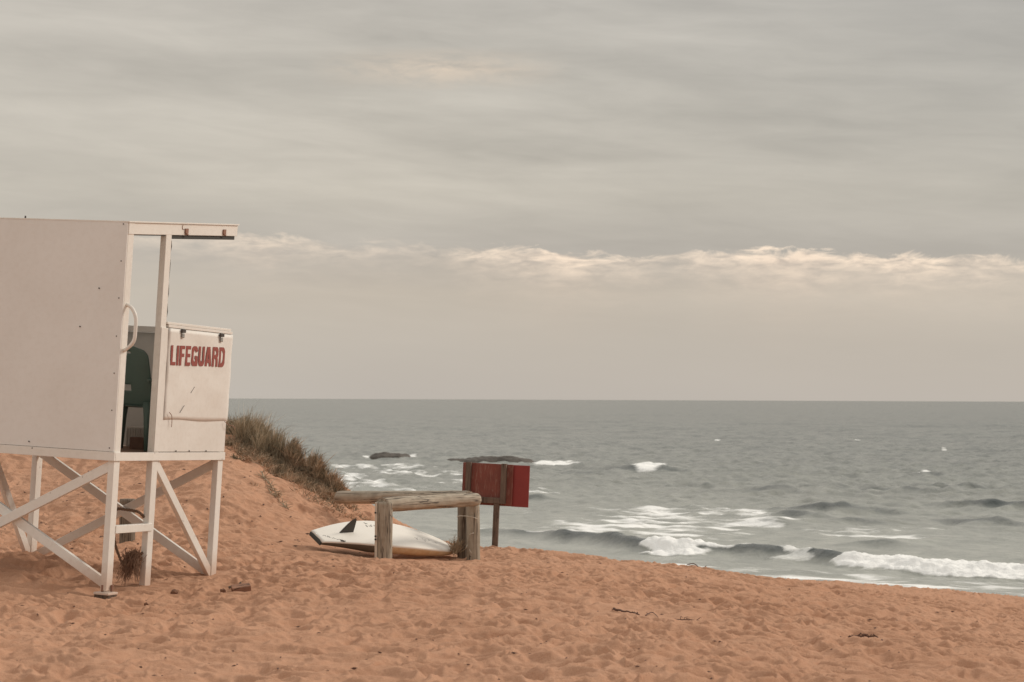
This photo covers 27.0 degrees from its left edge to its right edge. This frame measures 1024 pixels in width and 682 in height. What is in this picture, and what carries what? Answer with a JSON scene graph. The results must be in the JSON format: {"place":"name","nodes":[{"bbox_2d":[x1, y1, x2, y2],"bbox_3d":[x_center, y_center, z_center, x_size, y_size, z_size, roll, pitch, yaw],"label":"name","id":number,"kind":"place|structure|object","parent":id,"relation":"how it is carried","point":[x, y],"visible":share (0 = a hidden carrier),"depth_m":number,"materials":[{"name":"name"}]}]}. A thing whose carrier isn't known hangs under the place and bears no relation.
{"place":"outdoors","nodes":[
{"label":"outdoors","id":0,"kind":"place"},
{"bbox_2d":[0,432,1023,681],"bbox_3d":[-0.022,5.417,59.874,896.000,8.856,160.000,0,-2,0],"label":"sand beach","id":1,"kind":"structure","parent":0,"point":[450,614],"depth_m":17.53,"materials":[{"name":"sand"}]},
{"bbox_2d":[0,216,238,598],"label":"lifeguard tower","id":2,"kind":"structure","parent":1,"relation":"on","point":[67,337],"depth_m":19.27,"materials":[{"name":"paint"}]},
{"bbox_2d":[114,507,146,586],"bbox_3d":[-3.498,1.901,19.527,0.320,0.758,0.284,0,-2,0],"label":"rope","id":3,"kind":"object","parent":2,"relation":"attached to","point":[129,562],"visible":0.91,"depth_m":19.48,"materials":[{"name":"brown fabric"}]},
{"bbox_2d":[126,426,143,445],"bbox_3d":[-3.639,0.932,20.794,0.200,0.198,0.167,3,-2,20],"label":"ribbed crate","id":4,"kind":"object","parent":2,"relation":"on","point":[134,431],"visible":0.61,"depth_m":20.73,"materials":[{"name":"plastic"}]},
{"bbox_2d":[121,345,151,451],"bbox_3d":[-3.571,0.541,20.231,0.608,0.987,0.602,3,-2,16],"label":"plastic chair","id":5,"kind":"object","parent":2,"relation":"on","point":[138,379],"visible":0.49,"depth_m":20.01,"materials":[{"name":"green plastic"}]},
{"bbox_2d":[129,437,143,449],"bbox_3d":[-3.566,0.982,20.482,0.155,0.125,0.162,0,-2,19],"label":"brown box","id":6,"kind":"object","parent":2,"relation":"on","point":[136,442],"visible":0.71,"depth_m":20.41,"materials":[{"name":"brown cardboard"}]},
{"bbox_2d":[119,499,134,543],"bbox_3d":[-4.321,2.187,23.948,0.176,0.828,0.175,0,-2,0],"label":"log post","id":7,"kind":"object","parent":1,"relation":"on","point":[124,537],"visible":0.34,"depth_m":23.88,"materials":[{"name":"wood"}]},
{"bbox_2d":[170,589,177,593],"bbox_3d":[-3.033,2.260,19.147,0.070,0.066,0.069,1,-2,-33],"label":"sand clod","id":8,"kind":"object","parent":1,"relation":"on","point":[174,591],"visible":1,"depth_m":19.12,"materials":[{"name":"brown sand"}]},
{"bbox_2d":[225,409,243,434],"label":"dune grass","id":9,"kind":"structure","parent":1,"relation":"on","point":[230,422],"depth_m":29.66,"materials":[{"name":"plant"}]},
{"bbox_2d":[230,454,242,460],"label":"grass","id":10,"kind":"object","parent":1,"relation":"on","point":[236,457],"visible":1,"depth_m":28.10,"materials":[{"name":"brown plant"}]},
{"bbox_2d":[231,582,250,591],"bbox_3d":[-2.457,2.241,19.346,0.170,0.052,0.120,-6,12,-14],"label":"timber offcut","id":11,"kind":"object","parent":1,"relation":"on","point":[243,587],"visible":0.8,"depth_m":19.30,"materials":[{"name":"brown wood"}]},
{"bbox_2d":[226,394,284,446],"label":"dune grass","id":12,"kind":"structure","parent":1,"relation":"on","point":[242,432],"depth_m":29.30,"materials":[{"name":"plant"}]},
{"bbox_2d":[239,418,291,456],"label":"dune grass","id":13,"kind":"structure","parent":1,"relation":"on","point":[264,442],"depth_m":28.97,"materials":[{"name":"plant"}]},
{"bbox_2d":[255,467,283,496],"bbox_3d":[-3.054,1.779,27.090,0.260,0.360,1.464,1,-2,-17],"label":"dead branch","id":14,"kind":"object","parent":1,"relation":"on","point":[264,478],"visible":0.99,"depth_m":27.02,"materials":[{"name":"brown wood"}]},
{"bbox_2d":[265,489,291,509],"bbox_3d":[-2.883,1.951,26.357,0.228,0.223,0.872,1,-2,-26],"label":"dead branch","id":15,"kind":"object","parent":1,"relation":"on","point":[283,504],"visible":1,"depth_m":26.30,"materials":[{"name":"brown wood"}]},
{"bbox_2d":[271,427,289,458],"bbox_3d":[-3.157,1.399,29.059,0.305,0.529,0.268,-1,-2,42],"label":"spiky plant","id":16,"kind":"object","parent":1,"relation":"on","point":[277,451],"visible":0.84,"depth_m":29.02,"materials":[{"name":"green plant"}]},
{"bbox_2d":[273,435,313,470],"bbox_3d":[-2.974,1.522,28.865,0.601,0.567,0.756,0,-2,0],"label":"dune shrub","id":17,"kind":"object","parent":1,"relation":"on","point":[293,452],"visible":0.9,"depth_m":28.75,"materials":[{"name":"beige plant"}]},
{"bbox_2d":[225,433,373,520],"bbox_3d":[-2.760,1.847,28.274,1.449,1.298,3.154,2,-2,-40],"label":"ground cover","id":18,"kind":"object","parent":1,"relation":"on","point":[291,473],"visible":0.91,"depth_m":28.25,"materials":[{"name":"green plant"}]},
{"bbox_2d":[296,447,339,481],"bbox_3d":[-2.619,1.705,28.694,0.671,0.609,0.766,0,-2,0],"label":"dune shrub","id":19,"kind":"object","parent":1,"relation":"on","point":[314,463],"visible":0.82,"depth_m":28.53,"materials":[{"name":"beige plant"}]},
{"bbox_2d":[311,467,354,491],"bbox_3d":[-2.370,1.898,28.441,0.678,0.504,0.768,0,-2,0],"label":"dune shrub","id":20,"kind":"object","parent":1,"relation":"on","point":[331,479],"visible":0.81,"depth_m":28.32,"materials":[{"name":"beige plant"}]},
{"bbox_2d":[309,518,452,555],"bbox_3d":[-1.412,2.227,24.512,1.966,0.363,0.636,8,19,-38],"label":"rescue board","id":21,"kind":"object","parent":1,"relation":"on","point":[354,534],"visible":0.88,"depth_m":24.31,"materials":[{"name":"plastic"}]},
{"bbox_2d":[334,490,481,559],"bbox_3d":[-1.187,2.349,25.390,1.434,1.158,3.920,1,-2,-11],"label":"log barrier","id":22,"kind":"object","parent":1,"relation":"on","point":[389,503],"visible":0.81,"depth_m":24.77,"materials":[{"name":"wood"}]},
{"bbox_2d":[446,537,469,560],"bbox_3d":[-0.646,2.399,24.945,0.328,0.332,0.299,-1,-2,41],"label":"dry straw","id":23,"kind":"object","parent":1,"relation":"on","point":[455,547],"visible":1,"depth_m":24.89,"materials":[{"name":"beige plant"}]},
{"bbox_2d":[462,462,529,546],"bbox_3d":[-0.227,2.193,26.246,0.844,1.377,0.098,2,-2,14],"label":"notice board","id":24,"kind":"object","parent":1,"relation":"on","point":[496,486],"visible":0.74,"depth_m":26.23,"materials":[{"name":"red paint"}]},
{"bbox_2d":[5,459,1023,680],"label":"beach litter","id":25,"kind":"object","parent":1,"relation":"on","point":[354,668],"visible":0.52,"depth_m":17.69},
{"bbox_2d":[612,607,639,614],"bbox_3d":[0.947,2.228,17.598,0.061,0.045,0.535,1,-2,-19],"label":"driftwood twig","id":26,"kind":"object","parent":1,"relation":"on","point":[615,609],"visible":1,"depth_m":17.66,"materials":[{"name":"brown wood"}]},
{"bbox_2d":[848,633,877,637],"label":"dried seaweed","id":27,"kind":"object","parent":1,"relation":"on","point":[862,635],"visible":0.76,"depth_m":16.74,"materials":[{"name":"brown plant"}]},
{"bbox_2d":[0,0,1023,401],"label":"sky","id":28,"kind":"structure","parent":0,"point":[735,200],"materials":[{"name":"grey"}]},
{"bbox_2d":[228,398,1023,596],"bbox_3d":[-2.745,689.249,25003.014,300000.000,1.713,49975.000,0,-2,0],"label":"sea water","id":29,"kind":"structure","parent":0,"point":[923,494],"depth_m":136.54,"materials":[{"name":"grey liquid"}]},
{"bbox_2d":[369,452,410,458],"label":"sea rock","id":30,"kind":"object","parent":29,"relation":"in","point":[383,455],"visible":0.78,"depth_m":176.92,"materials":[{"name":"grey stone"}]},
{"bbox_2d":[447,456,533,462],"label":"sea rock","id":31,"kind":"object","parent":29,"relation":"in","point":[495,459],"visible":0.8,"depth_m":166.45,"materials":[{"name":"grey stone"}]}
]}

